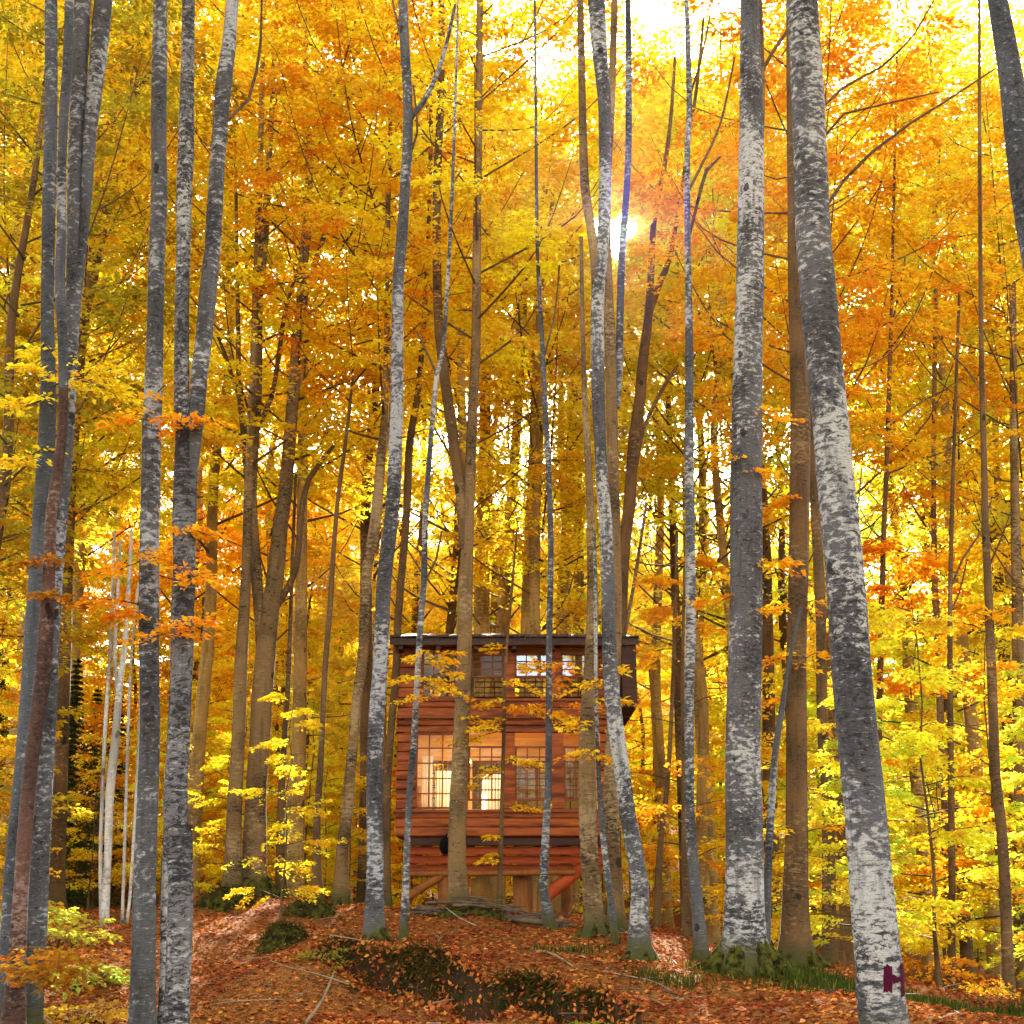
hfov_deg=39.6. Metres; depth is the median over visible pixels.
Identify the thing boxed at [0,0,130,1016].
beech tree
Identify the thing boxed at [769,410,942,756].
beech tree
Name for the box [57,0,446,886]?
beech tree
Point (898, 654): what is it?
beech tree
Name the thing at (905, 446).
beech tree
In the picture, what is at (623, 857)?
young beech
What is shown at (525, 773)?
window
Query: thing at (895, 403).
beech tree
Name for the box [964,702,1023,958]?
young beech
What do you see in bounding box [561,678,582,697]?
window
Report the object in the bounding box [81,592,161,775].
beech tree
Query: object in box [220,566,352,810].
beech tree
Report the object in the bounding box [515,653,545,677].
window
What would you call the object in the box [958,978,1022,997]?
shrub
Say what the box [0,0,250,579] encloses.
beech tree
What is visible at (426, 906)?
fallen log
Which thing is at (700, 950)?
beech tree
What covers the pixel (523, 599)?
beech tree
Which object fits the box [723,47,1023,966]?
beech tree
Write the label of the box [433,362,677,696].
beech tree
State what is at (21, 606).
young beech
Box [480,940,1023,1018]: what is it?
grass
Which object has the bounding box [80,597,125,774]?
beech tree
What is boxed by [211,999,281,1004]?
fallen twig
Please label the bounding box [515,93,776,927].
beech tree
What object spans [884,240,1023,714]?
beech tree
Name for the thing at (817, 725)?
young beech
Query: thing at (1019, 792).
young beech
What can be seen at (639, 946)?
beech tree
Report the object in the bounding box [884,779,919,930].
young beech
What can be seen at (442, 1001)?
fallen twig
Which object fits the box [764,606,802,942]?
beech sapling
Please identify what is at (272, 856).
young beech
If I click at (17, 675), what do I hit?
young beech
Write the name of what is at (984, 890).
young beech
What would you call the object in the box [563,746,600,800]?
window
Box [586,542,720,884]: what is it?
beech tree
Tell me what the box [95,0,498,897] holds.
beech tree
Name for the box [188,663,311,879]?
young beech
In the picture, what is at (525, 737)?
cabin
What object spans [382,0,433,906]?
beech tree
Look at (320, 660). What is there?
beech tree
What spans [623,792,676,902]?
young beech
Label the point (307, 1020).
fallen branch
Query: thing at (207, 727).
beech tree
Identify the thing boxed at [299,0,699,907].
beech tree
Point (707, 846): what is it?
young beech
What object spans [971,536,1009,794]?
beech tree
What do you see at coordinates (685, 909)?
beech sapling
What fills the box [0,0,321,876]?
beech tree
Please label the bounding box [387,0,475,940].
beech tree
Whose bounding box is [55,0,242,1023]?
beech tree
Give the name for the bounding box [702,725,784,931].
young beech
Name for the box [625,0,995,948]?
beech tree
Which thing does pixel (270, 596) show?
beech tree
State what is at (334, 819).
young beech
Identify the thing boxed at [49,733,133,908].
young beech
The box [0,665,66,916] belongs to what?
young beech
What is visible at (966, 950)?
beech tree
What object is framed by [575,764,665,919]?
young beech
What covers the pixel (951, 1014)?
fallen twig
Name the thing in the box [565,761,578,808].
window
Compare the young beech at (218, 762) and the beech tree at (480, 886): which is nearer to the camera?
the young beech at (218, 762)
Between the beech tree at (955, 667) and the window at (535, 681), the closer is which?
the window at (535, 681)
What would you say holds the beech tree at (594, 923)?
on the ground at (460, 977)
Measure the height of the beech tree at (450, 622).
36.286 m
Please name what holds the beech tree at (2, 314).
on the ground at (460, 977)
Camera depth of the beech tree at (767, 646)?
49.67 m
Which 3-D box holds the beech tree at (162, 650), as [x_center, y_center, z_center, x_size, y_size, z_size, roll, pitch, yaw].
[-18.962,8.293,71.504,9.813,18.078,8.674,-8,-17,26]
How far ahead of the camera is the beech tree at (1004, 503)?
39.80 m
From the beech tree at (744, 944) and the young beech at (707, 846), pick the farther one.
the young beech at (707, 846)
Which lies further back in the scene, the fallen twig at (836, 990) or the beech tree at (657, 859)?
the beech tree at (657, 859)
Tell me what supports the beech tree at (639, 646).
on the ground at (460, 977)
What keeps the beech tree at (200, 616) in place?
on the ground at (460, 977)
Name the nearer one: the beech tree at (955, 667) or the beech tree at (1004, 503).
the beech tree at (1004, 503)
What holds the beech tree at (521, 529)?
on the ground at (460, 977)
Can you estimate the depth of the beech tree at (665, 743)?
91.95 m
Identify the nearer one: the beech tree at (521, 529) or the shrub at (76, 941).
the shrub at (76, 941)
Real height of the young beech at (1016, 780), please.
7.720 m
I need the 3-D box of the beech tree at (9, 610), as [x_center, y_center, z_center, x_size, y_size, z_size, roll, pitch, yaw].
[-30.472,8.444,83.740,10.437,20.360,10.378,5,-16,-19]
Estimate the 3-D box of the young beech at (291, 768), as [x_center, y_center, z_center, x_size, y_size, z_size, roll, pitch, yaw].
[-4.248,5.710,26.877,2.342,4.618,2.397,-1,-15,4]
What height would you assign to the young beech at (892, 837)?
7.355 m
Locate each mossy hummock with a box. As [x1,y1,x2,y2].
[193,883,261,912]
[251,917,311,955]
[277,895,339,918]
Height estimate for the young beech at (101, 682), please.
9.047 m
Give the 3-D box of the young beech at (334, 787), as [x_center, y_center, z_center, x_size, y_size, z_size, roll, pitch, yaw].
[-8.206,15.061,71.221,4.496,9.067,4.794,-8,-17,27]
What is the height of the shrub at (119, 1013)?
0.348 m
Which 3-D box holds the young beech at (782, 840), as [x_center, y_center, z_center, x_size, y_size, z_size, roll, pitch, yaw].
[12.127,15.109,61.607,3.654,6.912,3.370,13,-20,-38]
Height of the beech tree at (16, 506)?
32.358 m
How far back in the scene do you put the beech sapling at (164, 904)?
14.76 m
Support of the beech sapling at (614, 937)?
on the ground at (460, 977)
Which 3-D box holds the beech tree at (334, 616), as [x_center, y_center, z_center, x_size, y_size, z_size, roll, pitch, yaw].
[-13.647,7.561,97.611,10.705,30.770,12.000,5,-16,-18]
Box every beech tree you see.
[0,0,110,1023]
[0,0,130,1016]
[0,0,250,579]
[0,0,265,606]
[0,0,280,569]
[0,0,284,908]
[0,0,289,913]
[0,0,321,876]
[0,4,178,528]
[0,5,141,513]
[0,68,93,572]
[0,97,201,817]
[0,142,55,514]
[0,269,94,590]
[0,282,137,883]
[0,317,131,732]
[0,429,134,784]
[0,455,161,771]
[0,483,98,756]
[0,492,21,669]
[0,514,128,788]
[1,60,144,585]
[11,350,171,664]
[15,0,143,1023]
[21,60,366,632]
[28,330,222,825]
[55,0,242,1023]
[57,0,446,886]
[58,0,515,899]
[66,0,399,896]
[70,544,193,823]
[73,511,218,857]
[78,450,315,858]
[80,505,228,825]
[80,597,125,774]
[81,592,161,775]
[86,609,168,813]
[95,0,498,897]
[102,281,315,659]
[109,501,246,839]
[115,61,420,673]
[117,0,262,1023]
[122,536,276,827]
[131,381,281,664]
[136,455,356,882]
[161,590,290,847]
[169,451,397,866]
[191,505,389,880]
[197,331,362,871]
[204,521,394,895]
[207,0,521,899]
[208,0,549,903]
[214,0,591,905]
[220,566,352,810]
[224,102,566,784]
[234,352,453,878]
[234,418,472,892]
[250,508,359,792]
[266,0,683,770]
[272,299,526,896]
[276,435,359,848]
[285,193,526,904]
[288,427,475,900]
[293,549,390,796]
[296,100,633,855]
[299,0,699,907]
[310,557,443,850]
[342,132,626,904]
[342,370,555,688]
[351,126,644,771]
[361,379,546,695]
[362,0,456,942]
[368,35,697,911]
[371,105,715,911]
[378,172,653,908]
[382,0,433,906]
[386,514,521,887]
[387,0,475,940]
[403,4,728,911]
[409,68,724,808]
[428,488,554,772]
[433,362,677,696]
[441,406,597,691]
[473,487,694,888]
[478,4,919,945]
[490,57,722,912]
[502,82,845,936]
[508,570,645,893]
[510,544,674,874]
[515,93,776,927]
[516,0,603,930]
[527,319,774,900]
[530,70,825,946]
[543,0,982,947]
[548,0,1013,964]
[551,273,579,912]
[552,66,902,865]
[553,0,914,648]
[571,371,581,913]
[573,236,621,939]
[577,0,663,963]
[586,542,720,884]
[601,531,785,927]
[603,0,631,934]
[605,18,704,915]
[620,365,788,901]
[624,494,821,904]
[624,592,664,769]
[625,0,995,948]
[626,628,674,802]
[628,551,721,844]
[631,595,723,802]
[635,0,1021,966]
[635,484,821,914]
[636,135,960,949]
[637,622,785,908]
[647,594,784,831]
[684,0,735,961]
[684,0,806,982]
[695,464,871,809]
[701,0,1023,975]
[706,450,942,929]
[707,450,898,804]
[709,546,904,935]
[720,484,938,935]
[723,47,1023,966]
[761,1,845,970]
[764,165,1023,971]
[766,0,1023,945]
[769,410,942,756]
[770,305,1007,952]
[787,0,995,1023]
[808,659,933,913]
[809,56,1023,910]
[809,582,1001,956]
[830,122,1023,718]
[831,34,1023,990]
[850,64,1023,653]
[857,464,1019,966]
[860,0,1023,612]
[869,351,1023,759]
[870,288,1012,977]
[882,698,925,853]
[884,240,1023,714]
[884,565,1000,944]
[886,702,974,845]
[897,250,1023,726]
[897,618,1013,961]
[899,581,1023,964]
[928,564,1012,920]
[934,0,1019,999]
[943,130,1023,544]
[947,284,990,991]
[954,234,1023,556]
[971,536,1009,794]
[985,205,1023,404]
[987,0,1023,272]
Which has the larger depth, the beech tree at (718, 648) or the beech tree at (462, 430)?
the beech tree at (718, 648)
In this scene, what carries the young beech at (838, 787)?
on the ground at (460, 977)
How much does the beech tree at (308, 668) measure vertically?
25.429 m
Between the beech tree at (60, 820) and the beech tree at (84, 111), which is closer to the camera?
the beech tree at (84, 111)
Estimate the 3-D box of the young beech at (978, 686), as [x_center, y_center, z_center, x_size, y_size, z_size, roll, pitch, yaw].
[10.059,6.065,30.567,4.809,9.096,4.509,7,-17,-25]
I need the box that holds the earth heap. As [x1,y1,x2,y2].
[425,904,507,921]
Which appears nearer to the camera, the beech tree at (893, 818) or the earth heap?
the earth heap
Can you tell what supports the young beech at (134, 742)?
on the ground at (460, 977)
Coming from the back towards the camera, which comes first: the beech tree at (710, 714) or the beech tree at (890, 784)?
the beech tree at (710, 714)
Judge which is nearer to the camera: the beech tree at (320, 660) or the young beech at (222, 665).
the young beech at (222, 665)
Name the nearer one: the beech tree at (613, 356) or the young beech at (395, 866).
the beech tree at (613, 356)
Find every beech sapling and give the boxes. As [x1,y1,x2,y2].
[157,688,169,1023]
[275,474,296,896]
[437,531,579,909]
[553,531,645,945]
[681,569,690,938]
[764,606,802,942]
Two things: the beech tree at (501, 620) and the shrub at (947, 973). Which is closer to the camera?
the shrub at (947, 973)
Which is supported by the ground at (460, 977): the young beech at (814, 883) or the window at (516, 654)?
the young beech at (814, 883)
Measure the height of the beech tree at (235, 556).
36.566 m
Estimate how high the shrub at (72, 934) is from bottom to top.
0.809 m
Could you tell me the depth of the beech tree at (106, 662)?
78.13 m
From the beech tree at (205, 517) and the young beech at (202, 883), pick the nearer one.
the young beech at (202, 883)
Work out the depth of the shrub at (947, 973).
26.68 m
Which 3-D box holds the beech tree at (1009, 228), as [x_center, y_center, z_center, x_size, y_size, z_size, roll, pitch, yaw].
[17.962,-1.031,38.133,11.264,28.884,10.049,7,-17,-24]
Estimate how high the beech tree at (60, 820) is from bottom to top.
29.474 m
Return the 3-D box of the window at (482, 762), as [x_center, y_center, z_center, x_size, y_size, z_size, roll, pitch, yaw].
[-0.602,6.923,35.981,0.810,1.234,0.050,0,-15,0]
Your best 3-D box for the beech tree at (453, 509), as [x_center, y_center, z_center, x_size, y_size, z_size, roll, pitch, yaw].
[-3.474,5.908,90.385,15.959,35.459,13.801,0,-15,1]
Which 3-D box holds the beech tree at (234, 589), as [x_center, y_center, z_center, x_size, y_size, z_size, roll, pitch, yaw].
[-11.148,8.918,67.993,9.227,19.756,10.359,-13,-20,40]
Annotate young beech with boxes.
[0,585,70,848]
[0,638,62,892]
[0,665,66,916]
[1,683,73,872]
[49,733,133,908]
[51,673,160,908]
[51,722,91,866]
[90,788,133,894]
[92,718,167,889]
[98,728,164,903]
[112,779,163,893]
[113,649,249,878]
[113,708,206,883]
[117,715,223,905]
[128,739,225,887]
[157,718,227,882]
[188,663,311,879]
[188,706,288,878]
[200,702,311,884]
[200,756,247,884]
[200,784,244,892]
[222,692,348,920]
[266,680,359,891]
[266,791,308,884]
[267,775,324,883]
[269,740,365,896]
[305,740,395,894]
[306,726,359,890]
[309,794,357,889]
[322,789,391,901]
[327,732,359,866]
[351,763,421,906]
[355,789,424,883]
[391,764,484,907]
[391,765,438,907]
[391,822,426,906]
[400,780,434,899]
[469,763,517,904]
[506,855,516,895]
[570,763,652,916]
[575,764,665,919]
[621,765,679,907]
[621,820,649,890]
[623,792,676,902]
[646,719,725,912]
[650,826,678,885]
[689,672,838,946]
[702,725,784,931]
[761,592,983,965]
[761,747,821,918]
[762,657,903,950]
[774,692,929,949]
[777,785,821,914]
[779,686,928,942]
[808,838,821,937]
[814,594,1023,986]
[819,783,915,912]
[820,847,907,933]
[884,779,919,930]
[886,704,1013,967]
[893,719,1013,954]
[894,588,1023,955]
[938,825,982,963]
[956,853,985,969]
[958,662,1023,960]
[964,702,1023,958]
[971,832,1015,973]
[974,755,1023,979]
[1011,788,1023,947]
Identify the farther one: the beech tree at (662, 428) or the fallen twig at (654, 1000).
the beech tree at (662, 428)
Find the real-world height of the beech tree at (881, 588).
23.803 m
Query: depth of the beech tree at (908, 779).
89.85 m
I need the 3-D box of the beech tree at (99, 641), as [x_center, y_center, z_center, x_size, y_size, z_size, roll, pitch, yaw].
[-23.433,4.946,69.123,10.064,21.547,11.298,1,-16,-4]
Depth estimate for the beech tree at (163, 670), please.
70.34 m
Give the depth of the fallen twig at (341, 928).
24.09 m
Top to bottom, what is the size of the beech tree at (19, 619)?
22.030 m
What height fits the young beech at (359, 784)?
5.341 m
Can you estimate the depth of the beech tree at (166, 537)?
77.62 m
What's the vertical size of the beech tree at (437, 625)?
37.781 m
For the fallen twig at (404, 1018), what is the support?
on the fallen leaves
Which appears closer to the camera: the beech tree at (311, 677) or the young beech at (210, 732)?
the young beech at (210, 732)
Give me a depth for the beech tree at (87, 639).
31.70 m
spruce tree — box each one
[0,650,10,815]
[49,654,95,908]
[67,687,116,905]
[70,695,133,909]
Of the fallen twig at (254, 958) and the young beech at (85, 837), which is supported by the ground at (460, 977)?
the young beech at (85, 837)
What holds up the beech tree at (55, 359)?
on the ground at (460, 977)
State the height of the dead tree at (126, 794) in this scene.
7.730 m
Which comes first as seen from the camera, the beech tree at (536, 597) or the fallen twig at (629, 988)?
the fallen twig at (629, 988)
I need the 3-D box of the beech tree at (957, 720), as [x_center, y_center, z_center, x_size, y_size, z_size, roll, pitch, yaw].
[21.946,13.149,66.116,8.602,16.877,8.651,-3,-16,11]
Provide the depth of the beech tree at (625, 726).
68.65 m
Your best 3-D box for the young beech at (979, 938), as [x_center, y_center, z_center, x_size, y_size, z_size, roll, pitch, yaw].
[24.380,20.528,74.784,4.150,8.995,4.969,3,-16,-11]
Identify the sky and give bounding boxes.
[1,0,1023,685]
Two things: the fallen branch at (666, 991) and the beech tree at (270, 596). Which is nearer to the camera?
the fallen branch at (666, 991)
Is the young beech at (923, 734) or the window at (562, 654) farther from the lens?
the window at (562, 654)
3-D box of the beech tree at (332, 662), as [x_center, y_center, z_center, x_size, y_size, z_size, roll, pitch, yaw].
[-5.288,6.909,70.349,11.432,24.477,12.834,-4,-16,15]
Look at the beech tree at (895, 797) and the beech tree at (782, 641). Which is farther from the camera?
the beech tree at (895, 797)
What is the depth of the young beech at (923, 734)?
26.62 m
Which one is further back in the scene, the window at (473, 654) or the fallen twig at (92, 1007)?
the window at (473, 654)
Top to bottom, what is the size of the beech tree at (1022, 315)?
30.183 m
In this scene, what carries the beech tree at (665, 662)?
on the ground at (460, 977)
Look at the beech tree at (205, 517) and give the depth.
97.09 m
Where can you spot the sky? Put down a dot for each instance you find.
(653, 17)
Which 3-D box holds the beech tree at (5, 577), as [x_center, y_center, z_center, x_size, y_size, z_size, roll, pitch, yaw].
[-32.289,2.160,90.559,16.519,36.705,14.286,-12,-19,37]
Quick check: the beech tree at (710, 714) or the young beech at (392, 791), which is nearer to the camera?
the young beech at (392, 791)
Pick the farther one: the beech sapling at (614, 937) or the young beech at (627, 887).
the young beech at (627, 887)
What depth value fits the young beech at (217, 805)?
50.62 m
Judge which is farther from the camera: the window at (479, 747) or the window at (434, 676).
the window at (434, 676)
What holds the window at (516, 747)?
in the cabin
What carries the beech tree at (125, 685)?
on the ground at (460, 977)
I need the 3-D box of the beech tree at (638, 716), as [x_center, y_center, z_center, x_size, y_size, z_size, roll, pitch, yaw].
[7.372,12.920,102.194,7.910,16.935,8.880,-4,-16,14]
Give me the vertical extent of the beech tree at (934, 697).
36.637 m
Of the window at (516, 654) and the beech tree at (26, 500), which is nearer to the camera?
the window at (516, 654)
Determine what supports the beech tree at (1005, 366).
on the ground at (460, 977)
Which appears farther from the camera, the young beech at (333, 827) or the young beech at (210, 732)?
the young beech at (210, 732)
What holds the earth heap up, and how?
on the ground at (460, 977)
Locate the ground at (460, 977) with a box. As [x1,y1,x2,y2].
[8,545,1023,1023]
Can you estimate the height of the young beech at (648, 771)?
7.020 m
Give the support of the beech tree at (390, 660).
on the ground at (460, 977)
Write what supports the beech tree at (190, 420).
on the ground at (460, 977)
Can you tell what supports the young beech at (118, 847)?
on the ground at (460, 977)
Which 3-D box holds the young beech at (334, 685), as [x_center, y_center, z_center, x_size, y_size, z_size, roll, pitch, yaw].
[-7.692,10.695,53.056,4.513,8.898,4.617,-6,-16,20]
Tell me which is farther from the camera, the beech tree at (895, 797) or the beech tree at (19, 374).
the beech tree at (895, 797)
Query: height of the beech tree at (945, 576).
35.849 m
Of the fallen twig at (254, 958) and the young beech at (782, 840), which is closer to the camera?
the fallen twig at (254, 958)
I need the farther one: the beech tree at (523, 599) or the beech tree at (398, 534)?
the beech tree at (398, 534)
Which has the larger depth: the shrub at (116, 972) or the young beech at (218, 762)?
the young beech at (218, 762)
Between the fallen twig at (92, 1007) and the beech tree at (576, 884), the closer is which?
the fallen twig at (92, 1007)
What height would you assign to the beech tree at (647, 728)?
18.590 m
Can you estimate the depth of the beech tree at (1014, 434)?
35.50 m
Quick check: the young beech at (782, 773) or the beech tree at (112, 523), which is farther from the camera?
the young beech at (782, 773)
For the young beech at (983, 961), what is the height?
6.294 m
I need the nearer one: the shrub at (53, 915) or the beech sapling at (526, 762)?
the shrub at (53, 915)
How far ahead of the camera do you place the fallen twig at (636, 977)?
18.99 m
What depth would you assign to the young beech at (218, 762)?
33.24 m
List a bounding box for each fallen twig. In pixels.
[73,1003,116,1011]
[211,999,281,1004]
[242,955,267,960]
[269,960,348,984]
[323,926,362,931]
[330,934,378,944]
[375,1015,426,1019]
[432,999,453,1003]
[557,950,587,956]
[603,971,671,990]
[614,988,645,989]
[633,996,664,1005]
[771,1008,791,1013]
[820,988,855,991]
[942,1010,962,1017]
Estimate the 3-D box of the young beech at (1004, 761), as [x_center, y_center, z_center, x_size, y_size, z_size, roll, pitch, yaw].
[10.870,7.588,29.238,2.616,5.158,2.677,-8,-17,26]
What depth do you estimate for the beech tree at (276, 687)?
89.60 m
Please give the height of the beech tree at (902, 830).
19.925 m
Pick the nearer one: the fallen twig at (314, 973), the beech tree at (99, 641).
the fallen twig at (314, 973)
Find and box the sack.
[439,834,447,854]
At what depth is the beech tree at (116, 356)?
39.70 m
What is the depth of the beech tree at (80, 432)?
68.00 m
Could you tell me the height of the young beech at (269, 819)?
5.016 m
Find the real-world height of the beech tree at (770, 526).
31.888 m
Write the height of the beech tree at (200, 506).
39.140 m
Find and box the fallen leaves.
[0,893,1023,1023]
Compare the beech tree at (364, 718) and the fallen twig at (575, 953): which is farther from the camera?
the beech tree at (364, 718)
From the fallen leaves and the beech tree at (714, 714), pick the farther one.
the beech tree at (714, 714)
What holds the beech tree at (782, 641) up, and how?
on the ground at (460, 977)
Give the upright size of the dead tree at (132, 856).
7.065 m
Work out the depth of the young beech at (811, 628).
28.87 m
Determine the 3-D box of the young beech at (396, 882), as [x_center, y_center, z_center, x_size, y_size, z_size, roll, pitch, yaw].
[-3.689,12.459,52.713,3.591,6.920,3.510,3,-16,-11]
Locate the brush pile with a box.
[397,895,575,927]
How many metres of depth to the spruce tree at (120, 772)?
53.56 m
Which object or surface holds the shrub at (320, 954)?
on the ground at (460, 977)
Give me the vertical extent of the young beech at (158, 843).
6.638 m
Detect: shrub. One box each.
[0,900,92,945]
[0,903,86,930]
[44,963,129,1001]
[44,998,128,1023]
[47,913,123,947]
[274,948,354,970]
[567,1020,651,1023]
[902,949,984,986]
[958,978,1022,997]
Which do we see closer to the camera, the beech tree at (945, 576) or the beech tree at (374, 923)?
the beech tree at (374, 923)
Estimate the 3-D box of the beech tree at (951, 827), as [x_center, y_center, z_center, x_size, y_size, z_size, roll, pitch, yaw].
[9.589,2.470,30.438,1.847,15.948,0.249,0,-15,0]
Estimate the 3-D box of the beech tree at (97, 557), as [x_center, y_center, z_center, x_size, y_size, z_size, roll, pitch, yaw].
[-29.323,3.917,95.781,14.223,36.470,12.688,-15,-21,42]
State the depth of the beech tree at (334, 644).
99.29 m
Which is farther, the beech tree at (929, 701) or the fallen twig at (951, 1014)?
the beech tree at (929, 701)
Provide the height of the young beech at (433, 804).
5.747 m
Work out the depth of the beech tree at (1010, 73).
13.66 m
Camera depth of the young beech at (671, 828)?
75.96 m
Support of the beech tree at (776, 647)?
on the ground at (460, 977)
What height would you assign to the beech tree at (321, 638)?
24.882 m
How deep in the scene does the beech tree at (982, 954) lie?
70.51 m
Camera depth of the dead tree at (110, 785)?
29.68 m
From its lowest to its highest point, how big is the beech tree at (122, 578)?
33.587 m
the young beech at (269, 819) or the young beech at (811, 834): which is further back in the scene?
the young beech at (269, 819)
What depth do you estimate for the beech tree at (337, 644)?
63.56 m
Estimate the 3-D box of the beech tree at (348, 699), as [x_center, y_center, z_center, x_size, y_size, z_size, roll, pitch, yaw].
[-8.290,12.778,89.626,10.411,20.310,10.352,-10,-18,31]
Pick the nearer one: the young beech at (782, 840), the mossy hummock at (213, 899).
the mossy hummock at (213, 899)
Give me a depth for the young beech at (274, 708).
55.66 m
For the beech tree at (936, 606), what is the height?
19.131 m
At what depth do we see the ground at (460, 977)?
19.43 m
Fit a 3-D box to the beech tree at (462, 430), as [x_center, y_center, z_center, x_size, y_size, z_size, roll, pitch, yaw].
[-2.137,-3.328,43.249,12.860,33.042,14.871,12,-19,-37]
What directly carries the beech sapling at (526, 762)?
on the ground at (460, 977)
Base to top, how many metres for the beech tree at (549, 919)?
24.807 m
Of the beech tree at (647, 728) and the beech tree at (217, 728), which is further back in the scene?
the beech tree at (647, 728)
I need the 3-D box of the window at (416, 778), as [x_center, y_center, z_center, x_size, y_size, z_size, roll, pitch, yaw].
[-1.752,5.944,32.662,0.920,1.717,0.070,0,-15,0]
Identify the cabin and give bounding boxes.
[390,634,638,913]
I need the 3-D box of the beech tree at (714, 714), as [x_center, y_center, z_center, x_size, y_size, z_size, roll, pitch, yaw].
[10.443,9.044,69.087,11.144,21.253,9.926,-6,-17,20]
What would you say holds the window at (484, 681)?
in the cabin
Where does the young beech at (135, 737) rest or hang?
on the ground at (460, 977)
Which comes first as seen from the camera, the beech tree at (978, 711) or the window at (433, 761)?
the window at (433, 761)
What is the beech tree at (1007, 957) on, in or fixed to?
on the ground at (460, 977)
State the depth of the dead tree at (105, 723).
30.36 m
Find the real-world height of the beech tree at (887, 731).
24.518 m
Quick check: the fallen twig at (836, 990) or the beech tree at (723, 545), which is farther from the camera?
the beech tree at (723, 545)
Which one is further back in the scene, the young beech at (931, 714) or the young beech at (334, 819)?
the young beech at (334, 819)
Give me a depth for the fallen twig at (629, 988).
18.10 m
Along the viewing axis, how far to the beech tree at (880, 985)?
13.26 m
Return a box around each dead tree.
[98,531,115,923]
[99,531,132,927]
[120,583,138,924]
[125,690,139,924]
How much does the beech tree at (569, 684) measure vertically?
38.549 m
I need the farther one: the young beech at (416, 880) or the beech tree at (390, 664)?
the beech tree at (390, 664)
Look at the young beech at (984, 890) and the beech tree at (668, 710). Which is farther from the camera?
the beech tree at (668, 710)
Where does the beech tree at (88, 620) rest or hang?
on the ground at (460, 977)
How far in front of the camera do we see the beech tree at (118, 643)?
76.82 m
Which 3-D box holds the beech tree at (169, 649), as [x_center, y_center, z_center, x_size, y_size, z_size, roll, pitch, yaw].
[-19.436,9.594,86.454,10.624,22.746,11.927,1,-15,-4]
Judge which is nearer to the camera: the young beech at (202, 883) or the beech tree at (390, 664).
the young beech at (202, 883)
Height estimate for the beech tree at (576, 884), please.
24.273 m
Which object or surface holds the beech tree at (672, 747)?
on the ground at (460, 977)
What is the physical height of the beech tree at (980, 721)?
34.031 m
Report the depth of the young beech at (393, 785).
53.88 m
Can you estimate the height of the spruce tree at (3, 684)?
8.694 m
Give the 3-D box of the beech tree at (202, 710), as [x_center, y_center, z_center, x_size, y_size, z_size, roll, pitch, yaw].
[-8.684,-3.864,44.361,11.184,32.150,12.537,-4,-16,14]
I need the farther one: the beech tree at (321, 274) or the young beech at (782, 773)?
the young beech at (782, 773)
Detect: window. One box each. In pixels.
[415,733,452,808]
[422,648,456,697]
[430,676,454,695]
[432,761,451,798]
[468,746,501,800]
[471,653,503,677]
[472,761,500,798]
[475,678,502,697]
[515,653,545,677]
[515,678,545,697]
[515,746,551,800]
[517,761,544,807]
[561,653,584,677]
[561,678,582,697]
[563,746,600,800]
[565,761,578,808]
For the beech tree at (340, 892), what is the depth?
33.04 m
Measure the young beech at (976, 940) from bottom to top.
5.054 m
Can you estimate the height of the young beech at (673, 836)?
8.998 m
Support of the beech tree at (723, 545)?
on the ground at (460, 977)
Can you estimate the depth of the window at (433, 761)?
36.11 m
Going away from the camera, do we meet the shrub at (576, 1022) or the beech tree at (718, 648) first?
the shrub at (576, 1022)
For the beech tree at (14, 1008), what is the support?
on the ground at (460, 977)
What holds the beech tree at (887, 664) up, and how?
on the ground at (460, 977)
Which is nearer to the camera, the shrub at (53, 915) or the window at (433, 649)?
the shrub at (53, 915)
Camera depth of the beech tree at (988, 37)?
53.07 m
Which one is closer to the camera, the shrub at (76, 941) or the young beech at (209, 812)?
the shrub at (76, 941)
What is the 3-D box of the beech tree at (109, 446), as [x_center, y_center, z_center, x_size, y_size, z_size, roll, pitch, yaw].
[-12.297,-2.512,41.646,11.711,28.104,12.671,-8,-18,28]
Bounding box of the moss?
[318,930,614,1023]
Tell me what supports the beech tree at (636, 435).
on the ground at (460, 977)
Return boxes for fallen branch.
[305,972,333,1023]
[663,990,706,997]
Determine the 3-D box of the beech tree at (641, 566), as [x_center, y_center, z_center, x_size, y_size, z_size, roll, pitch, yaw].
[1.977,-2.097,61.353,15.596,40.072,18.035,-4,-16,16]
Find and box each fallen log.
[416,904,443,907]
[473,906,562,927]
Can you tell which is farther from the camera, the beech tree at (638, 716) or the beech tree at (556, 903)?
the beech tree at (638, 716)
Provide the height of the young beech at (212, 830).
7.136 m
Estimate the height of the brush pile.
0.606 m
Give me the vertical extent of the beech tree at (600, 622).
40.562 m
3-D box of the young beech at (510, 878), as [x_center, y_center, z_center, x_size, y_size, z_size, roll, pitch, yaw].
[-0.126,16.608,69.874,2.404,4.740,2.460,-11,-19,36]
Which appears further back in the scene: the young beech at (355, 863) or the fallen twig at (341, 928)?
the young beech at (355, 863)
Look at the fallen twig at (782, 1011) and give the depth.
16.41 m
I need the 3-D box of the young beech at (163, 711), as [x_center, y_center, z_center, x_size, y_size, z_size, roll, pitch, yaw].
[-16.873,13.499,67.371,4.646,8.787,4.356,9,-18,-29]
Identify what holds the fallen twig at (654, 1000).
on the fallen leaves
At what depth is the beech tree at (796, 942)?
24.15 m
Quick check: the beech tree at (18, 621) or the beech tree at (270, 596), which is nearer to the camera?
the beech tree at (270, 596)

